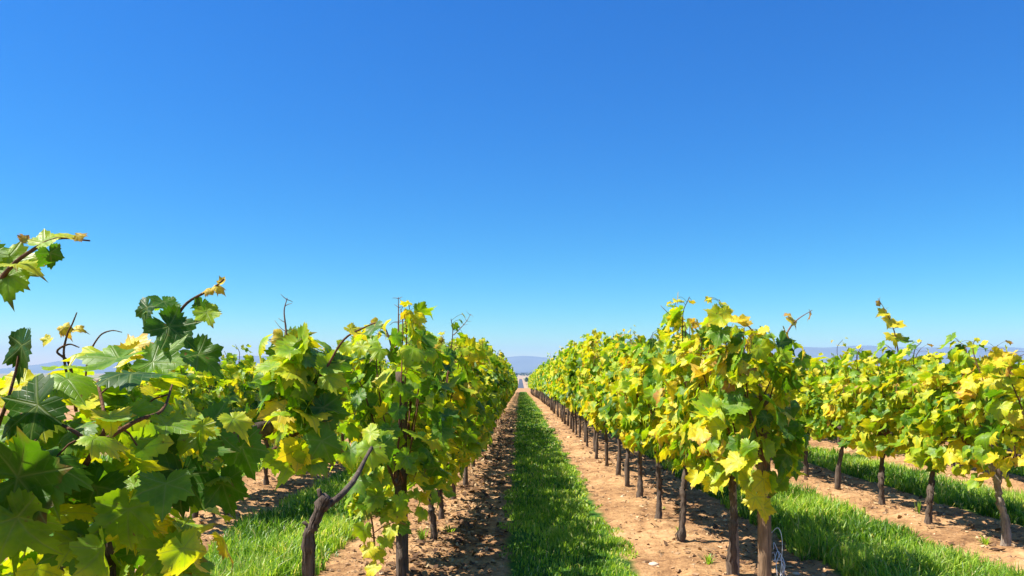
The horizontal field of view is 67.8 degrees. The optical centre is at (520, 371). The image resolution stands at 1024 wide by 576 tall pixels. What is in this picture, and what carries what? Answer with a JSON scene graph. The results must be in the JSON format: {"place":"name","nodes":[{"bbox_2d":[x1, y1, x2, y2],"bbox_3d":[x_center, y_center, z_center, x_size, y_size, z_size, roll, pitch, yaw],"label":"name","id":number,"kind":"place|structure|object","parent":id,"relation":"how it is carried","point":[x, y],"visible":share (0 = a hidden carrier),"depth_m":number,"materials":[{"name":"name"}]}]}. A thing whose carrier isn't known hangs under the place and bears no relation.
{"place":"outdoors","nodes":[
{"label":"outdoors","id":0,"kind":"place"},
{"bbox_2d":[99,452,112,462],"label":"grass","id":1,"kind":"structure","parent":0,"point":[104,457],"depth_m":11.85,"materials":[{"name":"green plant"}]},
{"bbox_2d":[0,356,389,372],"bbox_3d":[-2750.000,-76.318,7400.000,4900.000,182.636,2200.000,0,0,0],"label":"hills","id":2,"kind":"structure","parent":0,"point":[38,367],"depth_m":6558.47,"materials":[{"name":"blue"}]},
{"bbox_2d":[203,463,394,575],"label":"grass","id":3,"kind":"structure","parent":0,"point":[253,549],"depth_m":5.97,"materials":[{"name":"green plant"}]},
{"bbox_2d":[0,373,1023,575],"bbox_3d":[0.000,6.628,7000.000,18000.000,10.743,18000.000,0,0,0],"label":"ground","id":4,"kind":"structure","parent":0,"point":[662,531],"depth_m":6.96,"materials":[{"name":"soil"}]},
{"bbox_2d":[75,381,164,416],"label":"grapevine","id":5,"kind":"object","parent":4,"relation":"on","point":[137,388],"visible":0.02,"depth_m":10.39,"materials":[{"name":"plant"}]},
{"bbox_2d":[0,228,269,575],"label":"grapevine","id":6,"kind":"object","parent":4,"relation":"on","point":[64,483],"visible":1,"depth_m":1.14,"materials":[{"name":"green plant"}]},
{"bbox_2d":[143,354,262,517],"bbox_3d":[-2.951,0.668,7.078,0.864,1.677,1.518,2,-1,-1],"label":"grapevine","id":7,"kind":"object","parent":4,"relation":"on","point":[201,399],"visible":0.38,"depth_m":6.83,"materials":[{"name":"plant"}]},
{"bbox_2d":[187,344,267,457],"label":"grapevine","id":8,"kind":"object","parent":4,"relation":"on","point":[245,385],"visible":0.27,"depth_m":7.76,"materials":[{"name":"plant"}]},
{"bbox_2d":[87,297,374,521],"bbox_3d":[-0.884,0.564,2.311,0.805,1.620,0.473,0,0,-30],"label":"grapevine","id":9,"kind":"object","parent":4,"relation":"on","point":[299,392],"visible":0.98,"depth_m":2.31,"materials":[{"name":"green plant"}]},
{"bbox_2d":[129,425,360,500],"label":"grass","id":10,"kind":"structure","parent":4,"relation":"on","point":[272,446],"depth_m":11.70,"materials":[{"name":"green plant"}]},
{"bbox_2d":[253,370,301,484],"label":"grapevine","id":11,"kind":"object","parent":4,"relation":"on","point":[267,441],"visible":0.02,"depth_m":9.00,"materials":[{"name":"plant"}]},
{"bbox_2d":[261,349,318,474],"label":"grapevine","id":12,"kind":"object","parent":4,"relation":"on","point":[263,359],"depth_m":9.83,"materials":[{"name":"plant"}]},
{"bbox_2d":[301,423,399,575],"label":"grapevine","id":13,"kind":"object","parent":4,"relation":"on","point":[376,446],"visible":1,"depth_m":3.18,"materials":[{"name":"green plant"}]},
{"bbox_2d":[346,506,411,575],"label":"vine sucker","id":14,"kind":"object","parent":4,"relation":"on","point":[370,550],"visible":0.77,"depth_m":4.60,"materials":[{"name":"plant"}]},
{"bbox_2d":[378,359,388,370],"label":"grapevine","id":15,"kind":"object","parent":4,"relation":"on","point":[383,367],"visible":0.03,"depth_m":15.88,"materials":[{"name":"plant"}]},
{"bbox_2d":[384,361,397,371],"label":"grapevine","id":16,"kind":"object","parent":4,"relation":"on","point":[391,364],"visible":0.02,"depth_m":17.18,"materials":[{"name":"plant"}]},
{"bbox_2d":[329,297,462,575],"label":"grapevine","id":17,"kind":"object","parent":4,"relation":"on","point":[421,356],"visible":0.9,"depth_m":4.38,"materials":[{"name":"green plant"}]},
{"bbox_2d":[395,372,408,575],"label":"wooden post","id":18,"kind":"object","parent":4,"relation":"on","point":[404,426],"visible":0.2,"depth_m":4.91,"materials":[{"name":"brown wood"}]},
{"bbox_2d":[416,528,427,540],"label":"weed","id":19,"kind":"object","parent":4,"relation":"on","point":[421,535],"visible":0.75,"depth_m":5.90,"materials":[{"name":"green plant"}]},
{"bbox_2d":[386,313,489,541],"bbox_3d":[-0.660,0.532,5.859,0.819,1.968,1.544,2,1,-4],"label":"grapevine","id":20,"kind":"object","parent":4,"relation":"on","point":[462,384],"visible":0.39,"depth_m":5.55,"materials":[{"name":"green plant"}]},
{"bbox_2d":[390,332,492,519],"bbox_3d":[-0.688,0.565,6.765,0.857,1.915,1.426,2,3,7],"label":"grapevine","id":21,"kind":"object","parent":4,"relation":"on","point":[482,381],"visible":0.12,"depth_m":6.81,"materials":[{"name":"plant"}]},
{"bbox_2d":[439,524,457,532],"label":"weed","id":22,"kind":"object","parent":4,"relation":"on","point":[451,529],"visible":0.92,"depth_m":6.34,"materials":[{"name":"green plant"}]},
{"bbox_2d":[436,312,494,498],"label":"grapevine","id":23,"kind":"object","parent":4,"relation":"on","point":[485,398],"visible":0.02,"depth_m":7.85,"materials":[{"name":"plant"}]},
{"bbox_2d":[451,338,495,475],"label":"grapevine","id":24,"kind":"object","parent":4,"relation":"on","point":[486,357],"visible":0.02,"depth_m":9.78,"materials":[{"name":"green plant"}]},
{"bbox_2d":[457,337,500,399],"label":"grapevine","id":25,"kind":"object","parent":4,"relation":"on","point":[482,339],"visible":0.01,"depth_m":12.25,"materials":[{"name":"plant"}]},
{"bbox_2d":[463,341,503,486],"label":"grapevine","id":26,"kind":"object","parent":4,"relation":"on","point":[493,402],"visible":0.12,"depth_m":8.68,"materials":[{"name":"plant"}]},
{"bbox_2d":[471,345,499,466],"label":"grapevine","id":27,"kind":"object","parent":4,"relation":"on","point":[496,413],"visible":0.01,"depth_m":10.76,"materials":[{"name":"plant"}]},
{"bbox_2d":[473,348,503,452],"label":"grapevine","id":28,"kind":"object","parent":4,"relation":"on","point":[496,374],"visible":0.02,"depth_m":12.46,"materials":[{"name":"plant"}]},
{"bbox_2d":[488,345,503,400],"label":"grapevine","id":29,"kind":"object","parent":4,"relation":"on","point":[492,350],"visible":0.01,"depth_m":14.17,"materials":[{"name":"plant"}]},
{"bbox_2d":[491,366,506,434],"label":"grapevine","id":30,"kind":"object","parent":4,"relation":"on","point":[504,369],"depth_m":16.47,"materials":[{"name":"green plant"}]},
{"bbox_2d":[494,355,507,419],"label":"grapevine","id":31,"kind":"object","parent":4,"relation":"on","point":[502,380],"visible":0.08,"depth_m":14.97,"materials":[{"name":"plant"}]},
{"bbox_2d":[493,350,508,398],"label":"grapevine","id":32,"kind":"object","parent":4,"relation":"on","point":[501,356],"visible":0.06,"depth_m":17.73,"materials":[{"name":"plant"}]},
{"bbox_2d":[493,370,511,429],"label":"grapevine","id":33,"kind":"object","parent":4,"relation":"on","point":[508,397],"visible":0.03,"depth_m":18.37,"materials":[{"name":"plant"}]},
{"bbox_2d":[506,363,512,398],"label":"grapevine","id":34,"kind":"object","parent":4,"relation":"on","point":[510,381],"visible":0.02,"depth_m":25.04,"materials":[{"name":"plant"}]},
{"bbox_2d":[507,362,512,393],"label":"grapevine","id":35,"kind":"object","parent":4,"relation":"on","point":[509,366],"visible":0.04,"depth_m":24.00,"materials":[{"name":"plant"}]},
{"bbox_2d":[514,372,534,381],"bbox_3d":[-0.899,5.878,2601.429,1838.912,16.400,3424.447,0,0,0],"label":"woodland","id":36,"kind":"object","parent":4,"relation":"on","point":[526,379],"visible":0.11,"depth_m":2300.80,"materials":[{"name":"green plant"}]},
{"bbox_2d":[536,366,544,403],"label":"grapevine","id":37,"kind":"object","parent":4,"relation":"on","point":[538,374],"visible":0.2,"depth_m":38.28,"materials":[{"name":"plant"}]},
{"bbox_2d":[538,362,547,405],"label":"grapevine","id":38,"kind":"object","parent":4,"relation":"on","point":[541,373],"visible":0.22,"depth_m":33.94,"materials":[{"name":"plant"}]},
{"bbox_2d":[544,359,551,409],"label":"grapevine","id":39,"kind":"object","parent":4,"relation":"on","point":[545,387],"visible":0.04,"depth_m":29.71,"materials":[{"name":"plant"}]},
{"bbox_2d":[543,356,556,410],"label":"grapevine","id":40,"kind":"object","parent":4,"relation":"on","point":[546,384],"visible":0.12,"depth_m":28.64,"materials":[{"name":"green plant"}]},
{"bbox_2d":[545,383,555,413],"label":"grapevine","id":41,"kind":"object","parent":4,"relation":"on","point":[555,400],"visible":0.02,"depth_m":26.87,"materials":[{"name":"green plant"}]},
{"bbox_2d":[544,352,558,416],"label":"grapevine","id":42,"kind":"object","parent":4,"relation":"on","point":[548,379],"visible":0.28,"depth_m":24.87,"materials":[{"name":"green plant"}]},
{"bbox_2d":[549,361,561,417],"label":"grapevine","id":43,"kind":"object","parent":4,"relation":"on","point":[551,390],"visible":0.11,"depth_m":23.87,"materials":[{"name":"plant"}]},
{"bbox_2d":[550,365,563,421],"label":"grapevine","id":44,"kind":"object","parent":4,"relation":"on","point":[555,398],"visible":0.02,"depth_m":22.04,"materials":[{"name":"green plant"}]},
{"bbox_2d":[550,351,565,423],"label":"grapevine","id":45,"kind":"object","parent":4,"relation":"on","point":[552,372],"visible":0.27,"depth_m":20.88,"materials":[{"name":"plant"}]},
{"bbox_2d":[555,349,568,425],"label":"grapevine","id":46,"kind":"object","parent":4,"relation":"on","point":[568,408],"visible":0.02,"depth_m":19.92,"materials":[{"name":"plant"}]},
{"bbox_2d":[555,347,571,428],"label":"grapevine","id":47,"kind":"object","parent":4,"relation":"on","point":[560,354],"visible":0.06,"depth_m":18.95,"materials":[{"name":"green plant"}]},
{"bbox_2d":[554,341,574,431],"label":"grapevine","id":48,"kind":"object","parent":4,"relation":"on","point":[557,372],"visible":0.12,"depth_m":18.01,"materials":[{"name":"plant"}]},
{"bbox_2d":[558,348,578,433],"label":"grapevine","id":49,"kind":"object","parent":4,"relation":"on","point":[561,383],"visible":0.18,"depth_m":16.59,"materials":[{"name":"plant"}]},
{"bbox_2d":[564,342,580,437],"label":"grapevine","id":50,"kind":"object","parent":4,"relation":"on","point":[579,427],"visible":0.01,"depth_m":16.03,"materials":[{"name":"plant"}]},
{"bbox_2d":[135,413,1023,575],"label":"soil clods","id":51,"kind":"object","parent":4,"relation":"on","point":[494,474],"visible":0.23,"depth_m":7.49,"materials":[{"name":"brown soil"}]},
{"bbox_2d":[562,336,600,446],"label":"grapevine","id":52,"kind":"object","parent":4,"relation":"on","point":[570,367],"visible":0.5,"depth_m":13.61,"materials":[{"name":"green plant"}]},
{"bbox_2d":[564,345,600,441],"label":"grapevine","id":53,"kind":"object","parent":4,"relation":"on","point":[578,401],"visible":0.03,"depth_m":15.03,"materials":[{"name":"green plant"}]},
{"bbox_2d":[574,337,603,451],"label":"grapevine","id":54,"kind":"object","parent":4,"relation":"on","point":[594,435],"visible":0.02,"depth_m":12.99,"materials":[{"name":"plant"}]},
{"bbox_2d":[575,338,617,465],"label":"grapevine","id":55,"kind":"object","parent":4,"relation":"on","point":[583,378],"visible":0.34,"depth_m":10.76,"materials":[{"name":"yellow plant"}]},
{"bbox_2d":[575,328,618,458],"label":"grapevine","id":56,"kind":"object","parent":4,"relation":"on","point":[596,336],"visible":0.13,"depth_m":11.98,"materials":[{"name":"green plant"}]},
{"bbox_2d":[172,411,1022,575],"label":"leaf litter","id":57,"kind":"object","parent":4,"relation":"on","point":[456,540],"visible":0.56,"depth_m":6.96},
{"bbox_2d":[584,332,646,474],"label":"grapevine","id":58,"kind":"object","parent":4,"relation":"on","point":[592,403],"visible":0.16,"depth_m":10.18,"materials":[{"name":"green plant"}]},
{"bbox_2d":[596,325,645,486],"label":"grapevine","id":59,"kind":"object","parent":4,"relation":"on","point":[606,355],"visible":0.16,"depth_m":8.94,"materials":[{"name":"yellow plant"}]},
{"bbox_2d":[602,335,661,497],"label":"grapevine","id":60,"kind":"object","parent":4,"relation":"on","point":[612,369],"visible":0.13,"depth_m":8.05,"materials":[{"name":"plant"}]},
{"bbox_2d":[608,327,697,518],"bbox_3d":[1.245,0.456,6.889,0.844,1.820,1.456,2,-2,-4],"label":"grapevine","id":61,"kind":"object","parent":4,"relation":"on","point":[633,413],"visible":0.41,"depth_m":6.87,"materials":[{"name":"green plant"}]},
{"bbox_2d":[649,562,658,565],"bbox_3d":[0.927,1.337,5.291,0.078,0.031,0.061,0,0,0],"label":"stone","id":62,"kind":"object","parent":4,"relation":"on","point":[653,563],"visible":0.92,"depth_m":5.28,"materials":[{"name":"stone"}]},
{"bbox_2d":[642,296,732,542],"bbox_3d":[1.349,0.398,5.994,0.789,1.937,1.615,3,-2,4],"label":"grapevine","id":63,"kind":"object","parent":4,"relation":"on","point":[656,396],"visible":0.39,"depth_m":5.74,"materials":[{"name":"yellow plant"}]},
{"bbox_2d":[701,553,716,564],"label":"weed","id":64,"kind":"object","parent":4,"relation":"on","point":[708,558],"visible":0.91,"depth_m":5.18,"materials":[{"name":"green plant"}]},
{"bbox_2d":[730,431,739,574],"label":"wooden post","id":65,"kind":"object","parent":4,"relation":"on","point":[737,543],"visible":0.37,"depth_m":4.94,"materials":[{"name":"brown wood"}]},
{"bbox_2d":[663,296,811,574],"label":"grapevine","id":66,"kind":"object","parent":4,"relation":"on","point":[733,373],"visible":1,"depth_m":4.58,"materials":[{"name":"green plant"}]},
{"bbox_2d":[757,384,771,575],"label":"wooden post","id":67,"kind":"object","parent":4,"relation":"on","point":[764,543],"visible":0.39,"depth_m":4.77,"materials":[{"name":"brown wood"}]},
{"bbox_2d":[772,527,786,575],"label":"tie wire","id":68,"kind":"object","parent":67,"relation":"attached to","point":[783,568],"visible":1,"depth_m":4.77,"materials":[{"name":"grey metal"}]},
{"bbox_2d":[771,357,810,444],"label":"grapevine","id":69,"kind":"object","parent":4,"relation":"on","point":[801,379],"visible":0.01,"depth_m":10.30,"materials":[{"name":"plant"}]},
{"bbox_2d":[771,367,837,476],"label":"grapevine","id":70,"kind":"object","parent":4,"relation":"on","point":[802,401],"visible":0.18,"depth_m":9.35,"materials":[{"name":"plant"}]},
{"bbox_2d":[796,337,888,489],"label":"grapevine","id":71,"kind":"object","parent":4,"relation":"on","point":[827,409],"visible":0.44,"depth_m":8.70,"materials":[{"name":"plant"}]},
{"bbox_2d":[825,298,936,504],"bbox_3d":[3.636,0.306,7.666,0.990,2.172,1.311,-3,0,4],"label":"grapevine","id":72,"kind":"object","parent":4,"relation":"on","point":[861,415],"visible":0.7,"depth_m":7.57,"materials":[{"name":"plant"}]},
{"bbox_2d":[913,500,920,513],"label":"weed","id":73,"kind":"object","parent":4,"relation":"on","point":[918,508],"visible":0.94,"depth_m":7.12,"materials":[{"name":"green plant"}]},
{"bbox_2d":[870,332,1015,523],"bbox_3d":[3.655,0.534,6.705,0.959,1.710,1.311,3,0,2],"label":"grapevine","id":74,"kind":"object","parent":4,"relation":"on","point":[897,399],"visible":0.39,"depth_m":6.64,"materials":[{"name":"plant"}]},
{"bbox_2d":[900,338,1023,545],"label":"grapevine","id":75,"kind":"object","parent":4,"relation":"on","point":[999,394],"visible":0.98,"depth_m":5.69,"materials":[{"name":"yellow plant"}]},
{"bbox_2d":[973,535,988,544],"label":"weed","id":76,"kind":"object","parent":4,"relation":"on","point":[985,541],"visible":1,"depth_m":5.82,"materials":[{"name":"green plant"}]},
{"bbox_2d":[948,364,1018,476],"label":"grapevine","id":77,"kind":"object","parent":4,"relation":"on","point":[1000,472],"depth_m":9.61,"materials":[{"name":"plant"}]},
{"bbox_2d":[1016,362,1023,447],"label":"grapevine","id":78,"kind":"object","parent":4,"relation":"on","point":[1022,402],"visible":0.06,"depth_m":8.93,"materials":[{"name":"plant"}]},
{"bbox_2d":[0,0,1023,368],"label":"sky","id":79,"kind":"structure","parent":0,"point":[548,173],"materials":[{"name":"blue"}]},
{"bbox_2d":[518,379,523,387],"bbox_3d":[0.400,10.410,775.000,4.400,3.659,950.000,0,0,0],"label":"road","id":80,"kind":"structure","parent":0,"point":[520,384],"depth_m":704.87,"materials":[{"name":"grey asphalt"}]},
{"bbox_2d":[518,376,526,387],"bbox_3d":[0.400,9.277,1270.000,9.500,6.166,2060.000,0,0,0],"label":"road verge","id":81,"kind":"structure","parent":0,"point":[524,384],"depth_m":932.53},
{"bbox_2d":[504,356,554,372],"bbox_3d":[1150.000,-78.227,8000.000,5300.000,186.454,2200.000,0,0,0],"label":"hills","id":82,"kind":"structure","parent":0,"point":[524,364],"depth_m":7342.89,"materials":[{"name":"blue"}]},
{"bbox_2d":[497,392,638,575],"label":"grass","id":83,"kind":"structure","parent":0,"point":[575,540],"depth_m":7.20,"materials":[{"name":"green plant"}]},
{"bbox_2d":[569,408,1023,575],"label":"grass","id":84,"kind":"structure","parent":0,"point":[902,551],"depth_m":5.79,"materials":[{"name":"green plant"}]},
{"bbox_2d":[745,345,1023,369],"bbox_3d":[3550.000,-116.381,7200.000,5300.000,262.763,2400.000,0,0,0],"label":"hills","id":85,"kind":"structure","parent":0,"point":[813,352],"depth_m":6741.61,"materials":[{"name":"blue"}]},
{"bbox_2d":[782,443,1023,524],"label":"grass","id":86,"kind":"structure","parent":0,"point":[982,499],"depth_m":8.88,"materials":[{"name":"green plant"}]},
{"bbox_2d":[807,428,1023,475],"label":"grass","id":87,"kind":"structure","parent":0,"point":[1017,469],"depth_m":10.57,"materials":[{"name":"green plant"}]}
]}

